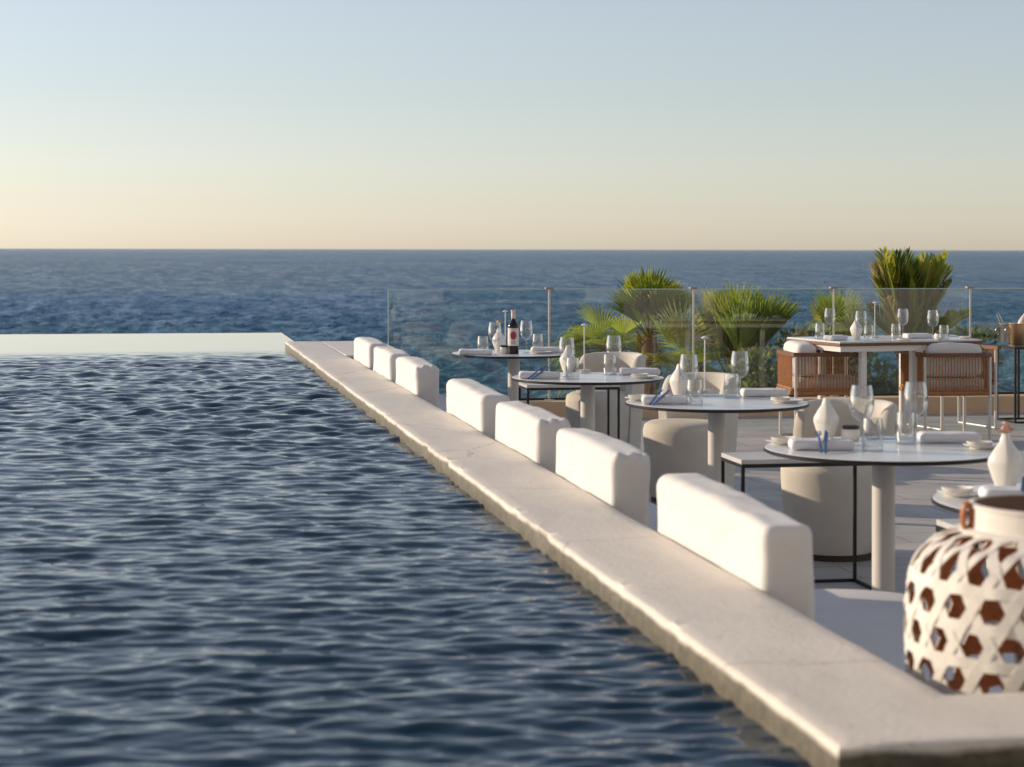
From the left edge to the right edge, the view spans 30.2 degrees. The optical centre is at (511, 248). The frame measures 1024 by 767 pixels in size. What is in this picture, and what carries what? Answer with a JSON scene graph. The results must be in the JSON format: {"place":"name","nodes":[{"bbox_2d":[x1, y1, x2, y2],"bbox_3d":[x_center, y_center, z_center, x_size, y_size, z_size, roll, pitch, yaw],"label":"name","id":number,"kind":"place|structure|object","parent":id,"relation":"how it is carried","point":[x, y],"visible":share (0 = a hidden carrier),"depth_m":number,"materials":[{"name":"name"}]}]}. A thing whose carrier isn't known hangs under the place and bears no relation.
{"place":"outdoors","nodes":[
{"label":"outdoors","id":0,"kind":"place"},
{"bbox_2d":[0,333,292,359],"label":"overflow ledge","id":1,"kind":"object","parent":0,"point":[127,343],"visible":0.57,"depth_m":17.21,"materials":[{"name":"stone"}]},
{"bbox_2d":[0,349,811,766],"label":"pool water","id":2,"kind":"structure","parent":0,"point":[248,559],"depth_m":4.58,"materials":[{"name":"blue liquid"}]},
{"bbox_2d":[0,248,1023,397],"bbox_3d":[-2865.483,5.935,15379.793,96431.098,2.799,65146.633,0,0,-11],"label":"sea","id":3,"kind":"structure","parent":0,"point":[317,294],"depth_m":513.40,"materials":[{"name":"liquid"}]},
{"bbox_2d":[0,0,1023,249],"label":"sky","id":4,"kind":"structure","parent":0,"point":[125,124],"materials":[{"name":"blue"}]},
{"bbox_2d":[285,341,1023,766],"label":"pool wall","id":5,"kind":"structure","parent":0,"point":[813,693],"depth_m":4.08,"materials":[{"name":"stone"}]},
{"bbox_2d":[640,413,1023,623],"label":"terrace floor","id":6,"kind":"structure","parent":0,"point":[918,512],"depth_m":11.54,"materials":[{"name":"tile"}]},
{"bbox_2d":[439,393,446,411],"bbox_3d":[-0.576,1.199,12.100,0.495,0.440,3.800,0,0,-11],"label":"wall bench","id":7,"kind":"object","parent":6,"relation":"on","point":[442,403],"depth_m":12.04,"materials":[{"name":"white paint"}]},
{"bbox_2d":[354,337,386,370],"bbox_3d":[-1.003,0.806,13.425,0.150,0.348,1.045,0,0,-11],"label":"bolster","id":8,"kind":"object","parent":7,"relation":"on","point":[364,347],"visible":0.4,"depth_m":13.15,"materials":[{"name":"white fabric"}]},
{"bbox_2d":[373,346,409,382],"bbox_3d":[-0.772,0.809,12.168,0.149,0.352,1.058,-1,0,-10],"label":"bolster","id":9,"kind":"object","parent":7,"relation":"on","point":[385,357],"visible":0.45,"depth_m":11.87,"materials":[{"name":"white fabric"}]},
{"bbox_2d":[395,356,438,407],"bbox_3d":[-0.549,0.811,10.985,0.152,0.355,1.008,-1,0,-10],"label":"bolster","id":10,"kind":"object","parent":7,"relation":"on","point":[418,376],"visible":0.63,"depth_m":10.51,"materials":[{"name":"white fabric"}]},
{"bbox_2d":[451,350,575,400],"bbox_3d":[0.011,1.060,12.800,0.840,0.720,0.840,0,0,-11],"label":"round table","id":11,"kind":"object","parent":6,"relation":"on","point":[513,370],"visible":0.49,"depth_m":12.76,"materials":[{"name":"white metal"}]},
{"bbox_2d":[459,349,492,354],"bbox_3d":[-0.240,0.681,12.547,0.225,0.042,0.086,0,0,0],"label":"folded napkin","id":12,"kind":"object","parent":11,"relation":"on","point":[475,351],"visible":1,"depth_m":12.51,"materials":[{"name":"white fabric"}]},
{"bbox_2d":[492,328,505,350],"bbox_3d":[-0.090,0.622,13.039,0.080,0.155,0.080,0,0,-42],"label":"bud vase","id":13,"kind":"object","parent":11,"relation":"on","point":[500,341],"visible":0.91,"depth_m":13.02,"materials":[{"name":"white"}]},
{"bbox_2d":[499,345,507,353],"bbox_3d":[-0.048,0.672,12.727,0.072,0.055,0.072,0,0,-11],"label":"condiment pot","id":14,"kind":"object","parent":11,"relation":"on","point":[503,349],"visible":1,"depth_m":12.70,"materials":[{"name":"grey"}]},
{"bbox_2d":[508,310,518,353],"bbox_3d":[0.009,0.552,12.666,0.074,0.293,0.074,0,0,0],"label":"wine bottle","id":15,"kind":"object","parent":11,"relation":"on","point":[513,336],"visible":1,"depth_m":12.64,"materials":[{"name":"black glass"}]},
{"bbox_2d":[530,351,551,353],"bbox_3d":[0.193,0.692,12.727,0.150,0.014,0.150,0,0,-11],"label":"bread plate","id":16,"kind":"object","parent":11,"relation":"on","point":[540,352],"visible":1,"depth_m":12.69,"materials":[{"name":"white"}]},
{"bbox_2d":[531,347,564,352],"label":"folded napkin","id":17,"kind":"object","parent":11,"relation":"on","point":[556,349],"visible":0.77,"depth_m":12.81,"materials":[{"name":"white fabric"}]},
{"bbox_2d":[519,382,619,439],"bbox_3d":[0.363,1.140,12.167,0.600,0.562,0.293,0,0,-11],"label":"side table","id":18,"kind":"object","parent":6,"relation":"on","point":[528,386],"visible":0.51,"depth_m":12.07,"materials":[{"name":"black metal"}]},
{"bbox_2d":[511,372,664,430],"bbox_3d":[0.414,1.061,10.400,0.840,0.720,0.840,0,0,-11],"label":"round table","id":19,"kind":"object","parent":6,"relation":"on","point":[587,382],"visible":0.56,"depth_m":10.36,"materials":[{"name":"white metal"}]},
{"bbox_2d":[519,371,559,378],"bbox_3d":[0.149,0.681,10.271,0.225,0.042,0.086,0,0,0],"label":"folded napkin","id":20,"kind":"object","parent":19,"relation":"on","point":[543,375],"visible":0.97,"depth_m":10.23,"materials":[{"name":"white fabric"}]},
{"bbox_2d":[559,337,574,376],"bbox_3d":[0.300,0.591,10.391,0.089,0.218,0.089,0,0,-11],"label":"wine glass","id":21,"kind":"object","parent":19,"relation":"on","point":[569,359],"visible":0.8,"depth_m":10.38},
{"bbox_2d":[559,345,575,372],"bbox_3d":[0.315,0.622,10.726,0.080,0.155,0.080,0,0,-42],"label":"bud vase","id":22,"kind":"object","parent":19,"relation":"on","point":[567,354],"visible":0.9,"depth_m":10.70,"materials":[{"name":"white"}]},
{"bbox_2d":[566,358,579,378],"bbox_3d":[0.327,0.642,10.231,0.077,0.115,0.077,0,0,-11],"label":"water tumbler","id":23,"kind":"object","parent":19,"relation":"on","point":[573,376],"visible":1,"depth_m":10.22,"materials":[{"name":"clear glass"}]},
{"bbox_2d":[578,323,590,371],"bbox_3d":[0.412,0.561,10.813,0.072,0.278,0.072,0,0,-11],"label":"table lamp","id":24,"kind":"object","parent":19,"relation":"on","point":[584,369],"visible":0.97,"depth_m":10.81,"materials":[{"name":"silver metal"}]},
{"bbox_2d":[603,354,616,374],"bbox_3d":[0.544,0.643,10.572,0.077,0.115,0.077,0,0,-11],"label":"water tumbler","id":25,"kind":"object","parent":19,"relation":"on","point":[609,372],"visible":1,"depth_m":10.56,"materials":[{"name":"clear glass"}]},
{"bbox_2d":[606,335,621,374],"bbox_3d":[0.568,0.591,10.598,0.089,0.218,0.089,0,0,-11],"label":"wine glass","id":26,"kind":"object","parent":19,"relation":"on","point":[616,357],"visible":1,"depth_m":10.59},
{"bbox_2d":[619,367,659,374],"bbox_3d":[0.711,0.683,10.598,0.225,0.042,0.086,0,0,-3],"label":"folded napkin","id":27,"kind":"object","parent":19,"relation":"on","point":[630,371],"visible":0.8,"depth_m":10.56,"materials":[{"name":"white fabric"}]},
{"bbox_2d":[630,375,657,378],"bbox_3d":[0.715,0.693,10.310,0.150,0.014,0.150,0,0,-11],"label":"bread plate","id":28,"kind":"object","parent":19,"relation":"on","point":[645,377],"visible":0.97,"depth_m":10.26,"materials":[{"name":"white"}]},
{"bbox_2d":[632,373,647,375],"bbox_3d":[0.693,0.684,10.310,0.092,0.016,0.092,0,0,-11],"label":"butter bowl","id":29,"kind":"object","parent":28,"relation":"on","point":[639,374],"visible":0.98,"depth_m":10.28,"materials":[{"name":"white"}]},
{"bbox_2d":[566,352,645,448],"bbox_3d":[0.631,1.065,12.902,0.527,0.712,0.568,0,0,43],"label":"tub chair","id":30,"kind":"object","parent":6,"relation":"on","point":[630,424],"visible":0.54,"depth_m":12.75,"materials":[{"name":"beige fabric"}]},
{"bbox_2d":[649,502,657,532],"bbox_3d":[0.258,1.200,7.627,0.495,0.440,3.400,0,0,-11],"label":"wall bench","id":31,"kind":"object","parent":6,"relation":"on","point":[653,517],"depth_m":6.94,"materials":[{"name":"white paint"}]},
{"bbox_2d":[446,378,509,439],"bbox_3d":[-0.164,0.812,8.909,0.152,0.349,1.062,-1,0,-10],"label":"bolster","id":32,"kind":"object","parent":31,"relation":"on","point":[472,403],"visible":0.48,"depth_m":8.66,"materials":[{"name":"white fabric"}]},
{"bbox_2d":[495,401,570,473],"bbox_3d":[0.073,0.813,7.664,0.148,0.348,0.988,1,0,-10],"label":"bolster","id":33,"kind":"object","parent":31,"relation":"on","point":[526,430],"visible":0.5,"depth_m":7.39,"materials":[{"name":"white fabric"}]},
{"bbox_2d":[556,428,649,527],"bbox_3d":[0.296,0.812,6.457,0.151,0.350,0.941,1,0,-10],"label":"bolster","id":34,"kind":"object","parent":31,"relation":"on","point":[610,471],"visible":0.52,"depth_m":6.12,"materials":[{"name":"white fabric"}]},
{"bbox_2d":[643,372,740,502],"bbox_3d":[1.013,1.066,10.752,0.568,0.712,0.527,0,0,-39],"label":"tub chair","id":35,"kind":"object","parent":6,"relation":"on","point":[675,442],"visible":0.47,"depth_m":10.58,"materials":[{"name":"beige fabric"}]},
{"bbox_2d":[625,395,808,482],"bbox_3d":[0.939,1.062,8.720,0.840,0.720,0.840,0,0,-11],"label":"round table","id":36,"kind":"object","parent":6,"relation":"on","point":[716,408],"visible":0.51,"depth_m":8.68,"materials":[{"name":"white metal"}]},
{"bbox_2d":[625,396,640,400],"bbox_3d":[0.597,0.693,8.808,0.150,0.014,0.150,0,0,-11],"label":"bread plate","id":37,"kind":"object","parent":36,"relation":"on","point":[635,399],"visible":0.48,"depth_m":8.76,"materials":[{"name":"white"}]},
{"bbox_2d":[628,394,645,397],"bbox_3d":[0.583,0.684,8.808,0.092,0.016,0.092,0,0,-11],"label":"butter bowl","id":38,"kind":"object","parent":37,"relation":"on","point":[634,395],"visible":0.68,"depth_m":8.78,"materials":[{"name":"white"}]},
{"bbox_2d":[641,395,691,403],"bbox_3d":[0.700,0.683,8.609,0.225,0.042,0.086,0,0,0],"label":"folded napkin","id":39,"kind":"object","parent":36,"relation":"on","point":[669,399],"visible":0.96,"depth_m":8.57,"materials":[{"name":"white fabric"}]},
{"bbox_2d":[649,389,662,404],"bbox_3d":[0.648,0.667,8.561,0.022,0.013,0.190,0,15,20],"label":"fork","id":40,"kind":"object","parent":39,"relation":"on","point":[654,398],"visible":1,"depth_m":8.56,"materials":[{"name":"blue metal"}]},
{"bbox_2d":[653,389,669,405],"bbox_3d":[0.677,0.666,8.567,0.017,0.010,0.210,0,16,26],"label":"knife","id":41,"kind":"object","parent":39,"relation":"on","point":[660,398],"visible":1,"depth_m":8.55,"materials":[{"name":"blue metal"}]},
{"bbox_2d":[669,364,688,394],"bbox_3d":[0.794,0.623,9.017,0.080,0.155,0.080,0,0,-42],"label":"bud vase","id":42,"kind":"object","parent":36,"relation":"on","point":[678,383],"visible":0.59,"depth_m":8.99,"materials":[{"name":"white"}]},
{"bbox_2d":[679,354,697,381],"bbox_3d":[0.811,0.592,8.721,0.089,0.218,0.089,0,0,-11],"label":"wine glass","id":43,"kind":"object","parent":36,"relation":"on","point":[697,366],"visible":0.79,"depth_m":8.71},
{"bbox_2d":[686,379,702,405],"bbox_3d":[0.820,0.643,8.526,0.077,0.115,0.077,0,0,-11],"label":"water tumbler","id":44,"kind":"object","parent":36,"relation":"on","point":[694,401],"visible":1,"depth_m":8.52,"materials":[{"name":"clear glass"}]},
{"bbox_2d":[697,336,711,392],"bbox_3d":[0.940,0.562,9.268,0.072,0.278,0.072,0,0,-11],"label":"table lamp","id":45,"kind":"object","parent":36,"relation":"on","point":[704,389],"visible":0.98,"depth_m":9.27,"materials":[{"name":"silver metal"}]},
{"bbox_2d":[689,394,741,395],"bbox_3d":[1.003,0.700,9.091,0.300,0.003,0.090,0,0,0],"label":"table mat","id":46,"kind":"object","parent":36,"relation":"on","point":[712,395],"visible":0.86,"depth_m":9.06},
{"bbox_2d":[724,373,739,397],"bbox_3d":[1.036,0.644,8.956,0.077,0.115,0.077,0,0,-11],"label":"water tumbler","id":47,"kind":"object","parent":36,"relation":"on","point":[731,394],"visible":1,"depth_m":8.95,"materials":[{"name":"clear glass"}]},
{"bbox_2d":[730,351,748,397],"bbox_3d":[1.077,0.592,8.986,0.089,0.218,0.089,0,0,-11],"label":"wine glass","id":48,"kind":"object","parent":36,"relation":"on","point":[742,377],"visible":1,"depth_m":8.97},
{"bbox_2d":[740,388,788,396],"bbox_3d":[1.202,0.684,9.048,0.225,0.042,0.086,0,0,-3],"label":"folded napkin","id":49,"kind":"object","parent":36,"relation":"on","point":[758,392],"visible":0.95,"depth_m":9.01,"materials":[{"name":"white fabric"}]},
{"bbox_2d":[770,398,802,402],"bbox_3d":[1.257,0.694,8.693,0.150,0.014,0.150,0,0,-11],"label":"bread plate","id":50,"kind":"object","parent":36,"relation":"on","point":[794,400],"visible":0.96,"depth_m":8.64,"materials":[{"name":"white"}]},
{"bbox_2d":[771,396,790,399],"bbox_3d":[1.229,0.685,8.693,0.092,0.016,0.092,0,0,-11],"label":"butter bowl","id":51,"kind":"object","parent":50,"relation":"on","point":[780,398],"visible":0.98,"depth_m":8.67,"materials":[{"name":"white"}]},
{"bbox_2d":[521,394,1023,418],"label":"kerb","id":52,"kind":"structure","parent":6,"relation":"on","point":[976,404],"depth_m":16.45,"materials":[{"name":"stone"}]},
{"bbox_2d":[388,286,1023,399],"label":"glass balustrade","id":53,"kind":"object","parent":52,"relation":"on","point":[693,342],"visible":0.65,"depth_m":16.27,"materials":[{"name":"clear"}]},
{"bbox_2d":[721,452,871,589],"bbox_3d":[1.204,1.141,7.938,0.600,0.562,0.293,0,0,-11],"label":"side table","id":54,"kind":"object","parent":6,"relation":"on","point":[742,460],"visible":0.36,"depth_m":7.88,"materials":[{"name":"white stone"}]},
{"bbox_2d":[776,340,868,435],"bbox_3d":[2.318,1.057,14.273,0.582,0.734,0.556,0,0,-5],"label":"rope armchair","id":55,"kind":"object","parent":6,"relation":"on","point":[797,365],"visible":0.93,"depth_m":14.05,"materials":[{"name":"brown wood"}]},
{"bbox_2d":[780,398,898,561],"bbox_3d":[1.519,1.067,8.852,0.568,0.712,0.527,0,0,-45],"label":"tub chair","id":56,"kind":"object","parent":6,"relation":"on","point":[818,501],"visible":0.48,"depth_m":8.64,"materials":[{"name":"beige fabric"}]},
{"bbox_2d":[763,437,992,592],"bbox_3d":[1.310,1.062,6.700,0.840,0.720,0.840,0,0,-11],"label":"round table","id":57,"kind":"object","parent":6,"relation":"on","point":[888,458],"visible":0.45,"depth_m":6.66,"materials":[{"name":"white laminate"}]},
{"bbox_2d":[766,438,787,444],"bbox_3d":[0.988,0.694,6.838,0.150,0.014,0.150,0,0,-11],"label":"bread plate","id":58,"kind":"object","parent":57,"relation":"on","point":[776,442],"visible":0.4,"depth_m":6.79,"materials":[{"name":"white"}]},
{"bbox_2d":[771,436,795,441],"bbox_3d":[0.978,0.685,6.838,0.092,0.016,0.092,0,0,-11],"label":"butter bowl","id":59,"kind":"object","parent":58,"relation":"on","point":[781,438],"visible":0.78,"depth_m":6.81,"materials":[{"name":"white"}]},
{"bbox_2d":[788,438,854,450],"bbox_3d":[1.082,0.683,6.650,0.225,0.042,0.086,0,0,0],"label":"folded napkin","id":60,"kind":"object","parent":57,"relation":"on","point":[838,444],"visible":0.92,"depth_m":6.61,"materials":[{"name":"white fabric"}]},
{"bbox_2d":[815,431,822,452],"bbox_3d":[1.068,0.667,6.600,0.022,0.012,0.190,0,15,6],"label":"fork","id":61,"kind":"object","parent":60,"relation":"on","point":[819,443],"visible":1,"depth_m":6.59,"materials":[{"name":"blue metal"}]},
{"bbox_2d":[823,430,827,452],"bbox_3d":[1.091,0.667,6.605,0.017,0.010,0.210,0,15,9],"label":"knife","id":62,"kind":"object","parent":60,"relation":"on","point":[825,439],"visible":1,"depth_m":6.60,"materials":[{"name":"blue metal"}]},
{"bbox_2d":[813,397,838,437],"bbox_3d":[1.154,0.624,6.982,0.080,0.155,0.080,0,0,-42],"label":"bud vase","id":63,"kind":"object","parent":57,"relation":"on","point":[826,417],"visible":0.77,"depth_m":6.96,"materials":[{"name":"white"}]},
{"bbox_2d":[841,425,859,440],"bbox_3d":[1.241,0.674,6.963,0.072,0.055,0.072,0,0,-11],"label":"condiment pot","id":64,"kind":"object","parent":57,"relation":"on","point":[852,432],"visible":0.89,"depth_m":6.94,"materials":[{"name":"white"}]},
{"bbox_2d":[849,384,873,446],"bbox_3d":[1.242,0.593,6.751,0.089,0.218,0.089,0,0,-11],"label":"wine glass","id":65,"kind":"object","parent":57,"relation":"on","point":[859,445],"visible":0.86,"depth_m":6.74,"materials":[{"name":"glass"}]},
{"bbox_2d":[861,417,883,451],"bbox_3d":[1.253,0.644,6.601,0.077,0.115,0.077,0,0,-11],"label":"water tumbler","id":66,"kind":"object","parent":57,"relation":"on","point":[873,446],"visible":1,"depth_m":6.59,"materials":[{"name":"clear glass"}]},
{"bbox_2d":[863,436,916,438],"bbox_3d":[1.458,0.701,7.056,0.300,0.003,0.090,0,0,0],"label":"table mat","id":67,"kind":"object","parent":57,"relation":"on","point":[889,437],"visible":0.5,"depth_m":7.04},
{"bbox_2d":[895,412,916,444],"bbox_3d":[1.417,0.644,6.838,0.077,0.115,0.077,0,0,-11],"label":"water tumbler","id":68,"kind":"object","parent":57,"relation":"on","point":[905,439],"visible":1,"depth_m":6.83,"materials":[{"name":"clear glass"}]},
{"bbox_2d":[903,381,927,441],"bbox_3d":[1.472,0.593,6.927,0.089,0.218,0.089,0,0,-11],"label":"wine glass","id":69,"kind":"object","parent":57,"relation":"on","point":[917,440],"visible":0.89,"depth_m":6.92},
{"bbox_2d":[917,431,981,442],"bbox_3d":[1.590,0.684,6.909,0.225,0.042,0.086,0,0,-3],"label":"folded napkin","id":70,"kind":"object","parent":57,"relation":"on","point":[943,436],"visible":0.91,"depth_m":6.87,"materials":[{"name":"white fabric"}]},
{"bbox_2d":[963,442,997,449],"bbox_3d":[1.667,0.695,6.700,0.150,0.014,0.150,0,0,-11],"label":"bread plate","id":71,"kind":"object","parent":57,"relation":"on","point":[993,446],"visible":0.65,"depth_m":6.65,"materials":[{"name":"white"}]},
{"bbox_2d":[966,440,992,445],"bbox_3d":[1.649,0.686,6.700,0.092,0.016,0.092,0,0,-11],"label":"butter bowl","id":72,"kind":"object","parent":71,"relation":"on","point":[979,442],"visible":1,"depth_m":6.67,"materials":[{"name":"white"}]},
{"bbox_2d":[786,335,982,435],"bbox_3d":[2.812,1.050,14.388,1.220,0.750,0.800,0,0,-20],"label":"dining table","id":73,"kind":"object","parent":6,"relation":"on","point":[883,343],"visible":0.64,"depth_m":14.08,"materials":[{"name":"white laminate"}]},
{"bbox_2d":[823,335,847,340],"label":"folded napkin","id":74,"kind":"object","parent":73,"relation":"on","point":[834,337],"visible":1,"depth_m":14.00,"materials":[{"name":"white fabric"}]},
{"bbox_2d":[850,318,862,338],"bbox_3d":[2.578,0.597,14.223,0.080,0.155,0.080,0,0,42],"label":"bud vase","id":75,"kind":"object","parent":73,"relation":"on","point":[856,331],"visible":1,"depth_m":14.20,"materials":[{"name":"white"}]},
{"bbox_2d":[870,301,879,337],"bbox_3d":[2.747,0.535,14.384,0.072,0.278,0.072,0,0,-11],"label":"table lamp","id":76,"kind":"object","parent":73,"relation":"on","point":[874,302],"visible":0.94,"depth_m":14.38,"materials":[{"name":"silver metal"}]},
{"bbox_2d":[903,333,932,338],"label":"folded napkin","id":77,"kind":"object","parent":73,"relation":"on","point":[916,335],"visible":0.93,"depth_m":14.35,"materials":[{"name":"white fabric"}]},
{"bbox_2d":[934,332,943,338],"bbox_3d":[3.192,0.648,14.208,0.072,0.055,0.072,0,0,-11],"label":"condiment pot","id":78,"kind":"object","parent":73,"relation":"on","point":[939,336],"visible":1,"depth_m":14.18,"materials":[{"name":"grey"}]},
{"bbox_2d":[814,589,1023,693],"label":"wall bench","id":79,"kind":"object","parent":6,"relation":"on","point":[871,621],"depth_m":5.01,"materials":[{"name":"white paint"}]},
{"bbox_2d":[657,473,814,621],"bbox_3d":[0.571,0.813,4.982,0.153,0.347,1.020,0,0,-10],"label":"bolster","id":80,"kind":"object","parent":79,"relation":"on","point":[755,543],"visible":0.55,"depth_m":4.71,"materials":[{"name":"white fabric"}]},
{"bbox_2d":[904,493,1023,694],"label":"woven lantern","id":81,"kind":"object","parent":79,"relation":"on","point":[995,523],"visible":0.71,"depth_m":3.69,"materials":[{"name":"paint"}]},
{"bbox_2d":[1014,640,1018,663],"bbox_3d":[1.077,0.844,3.792,0.144,0.245,0.144,0,0,-11],"label":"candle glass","id":82,"kind":"object","parent":81,"relation":"in","point":[1016,651],"visible":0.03,"depth_m":3.79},
{"bbox_2d":[897,342,992,440],"bbox_3d":[3.256,1.059,14.268,0.556,0.734,0.582,0,0,-8],"label":"rope armchair","id":83,"kind":"object","parent":6,"relation":"on","point":[964,370],"visible":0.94,"depth_m":14.03,"materials":[{"name":"brown fabric"}]},
{"bbox_2d":[907,334,1000,430],"bbox_3d":[3.507,1.059,15.207,0.556,0.734,0.582,0,0,-20],"label":"rope armchair","id":84,"kind":"object","parent":6,"relation":"on","point":[995,383],"visible":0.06,"depth_m":15.04,"materials":[{"name":"white metal"}]},
{"bbox_2d":[936,518,985,548],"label":"side table","id":85,"kind":"object","parent":6,"relation":"on","point":[942,525],"visible":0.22,"depth_m":6.00,"materials":[{"name":"white metal"}]},
{"bbox_2d":[931,483,1021,515],"bbox_3d":[1.599,1.063,5.300,0.840,0.720,0.840,0,0,-11],"label":"round table","id":86,"kind":"object","parent":6,"relation":"on","point":[945,502],"visible":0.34,"depth_m":5.31,"materials":[{"name":"white metal"}]},
{"bbox_2d":[937,488,978,497],"bbox_3d":[1.285,0.694,5.407,0.150,0.014,0.150,0,0,-11],"label":"bread plate","id":87,"kind":"object","parent":86,"relation":"on","point":[974,494],"visible":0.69,"depth_m":5.36,"materials":[{"name":"white"}]},
{"bbox_2d":[941,485,973,493],"bbox_3d":[1.268,0.685,5.407,0.092,0.016,0.092,0,0,-11],"label":"butter bowl","id":88,"kind":"object","parent":87,"relation":"on","point":[960,489],"visible":0.99,"depth_m":5.38,"materials":[{"name":"white"}]},
{"bbox_2d":[978,486,1021,496],"bbox_3d":[1.420,0.684,5.299,0.225,0.042,0.086,0,0,0],"label":"folded napkin","id":89,"kind":"object","parent":86,"relation":"on","point":[987,490],"visible":0.56,"depth_m":5.28,"materials":[{"name":"white fabric"}]},
{"bbox_2d":[987,433,1023,485],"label":"bud vase","id":90,"kind":"object","parent":86,"relation":"on","point":[1005,463],"visible":0.8,"depth_m":5.53,"materials":[{"name":"white"}]},
{"bbox_2d":[999,421,1012,433],"bbox_3d":[1.444,0.537,5.554,0.038,0.070,0.037,0,0,13],"label":"pink flower","id":91,"kind":"object","parent":90,"relation":"in","point":[1007,428],"visible":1,"depth_m":5.55,"materials":[{"name":"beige plant"}]},
{"bbox_2d":[996,345,1023,423],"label":"service stand","id":92,"kind":"object","parent":6,"relation":"on","point":[1017,348],"visible":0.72,"depth_m":15.81,"materials":[{"name":"black metal"}]},
{"bbox_2d":[995,323,1008,341],"bbox_3d":[4.259,0.723,16.419,0.144,0.158,0.114,0,0,27],"label":"ice bucket","id":93,"kind":"object","parent":92,"relation":"on","point":[1003,336],"visible":0.67,"depth_m":16.38,"materials":[{"name":"silver metal"}]},
{"bbox_2d":[1005,323,1023,344],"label":"wine cooler","id":94,"kind":"object","parent":92,"relation":"on","point":[1015,333],"visible":1,"depth_m":15.92,"materials":[{"name":"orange metal"}]},
{"bbox_2d":[1017,314,1023,323],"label":"champagne bottle","id":95,"kind":"object","parent":94,"relation":"in","point":[1021,320],"visible":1,"depth_m":15.97,"materials":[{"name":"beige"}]},
{"bbox_2d":[986,544,1023,624],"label":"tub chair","id":96,"kind":"object","parent":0,"point":[1020,569],"depth_m":6.59,"materials":[{"name":"beige fabric"}]},
{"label":"garden ground","id":97,"kind":"structure","parent":0,"visible":0},
{"bbox_2d":[542,302,672,396],"bbox_3d":[1.127,1.873,21.010,1.602,2.598,1.593,0,0,-11],"label":"fan palm","id":98,"kind":"object","parent":97,"relation":"on","point":[624,333],"visible":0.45,"depth_m":20.88,"materials":[{"name":"green plant"}]},
{"bbox_2d":[604,263,698,394],"bbox_3d":[1.487,1.647,20.043,1.057,3.052,1.008,0,0,9],"label":"fan palm","id":99,"kind":"object","parent":97,"relation":"on","point":[635,305],"visible":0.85,"depth_m":19.81,"materials":[{"name":"green plant"}]},
{"bbox_2d":[642,297,762,376],"bbox_3d":[1.881,1.812,18.466,1.213,2.722,1.356,0,0,-39],"label":"fan palm","id":100,"kind":"object","parent":97,"relation":"on","point":[672,331],"visible":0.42,"depth_m":18.25,"materials":[{"name":"green plant"}]},
{"bbox_2d":[690,279,800,379],"bbox_3d":[2.271,1.729,18.284,1.214,2.891,1.096,0,0,-11],"label":"fan palm","id":101,"kind":"object","parent":97,"relation":"on","point":[745,320],"visible":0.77,"depth_m":18.00,"materials":[{"name":"green plant"}]},
{"bbox_2d":[725,342,777,389],"bbox_3d":[2.339,2.016,17.619,0.852,2.322,0.966,0,0,-11],"label":"shrub","id":102,"kind":"object","parent":97,"relation":"on","point":[754,379],"visible":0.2,"depth_m":17.60,"materials":[{"name":"green plant"}]},
{"bbox_2d":[771,322,844,390],"bbox_3d":[2.932,1.941,18.587,0.841,2.475,0.928,0,0,-39],"label":"shrub","id":103,"kind":"object","parent":97,"relation":"on","point":[780,343],"visible":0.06,"depth_m":18.55,"materials":[{"name":"green plant"}]},
{"bbox_2d":[794,289,885,372],"bbox_3d":[3.436,1.788,20.557,1.304,2.777,1.218,0,0,1],"label":"fan palm","id":104,"kind":"object","parent":97,"relation":"on","point":[845,316],"visible":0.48,"depth_m":20.36,"materials":[{"name":"green plant"}]},
{"bbox_2d":[815,352,879,392],"bbox_3d":[3.054,2.052,17.983,0.898,2.252,0.937,0,0,33],"label":"shrub","id":105,"kind":"object","parent":97,"relation":"on","point":[877,376],"visible":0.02,"depth_m":17.84,"materials":[{"name":"green plant"}]},
{"bbox_2d":[838,352,898,392],"bbox_3d":[3.339,2.066,17.601,1.100,2.227,1.029,0,0,-11],"label":"shrub","id":106,"kind":"object","parent":97,"relation":"on","point":[881,386],"visible":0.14,"depth_m":17.58,"materials":[{"name":"green plant"}]},
{"bbox_2d":[866,246,973,386],"bbox_3d":[4.116,1.566,19.216,1.103,3.224,0.671,0,0,-11],"label":"feather palm","id":107,"kind":"object","parent":97,"relation":"on","point":[895,269],"visible":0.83,"depth_m":19.13,"materials":[{"name":"green plant"}]},
{"bbox_2d":[937,324,1004,374],"bbox_3d":[4.380,1.948,18.609,0.917,2.465,0.812,0,0,4],"label":"shrub","id":108,"kind":"object","parent":97,"relation":"on","point":[978,334],"visible":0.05,"depth_m":18.52,"materials":[{"name":"green plant"}]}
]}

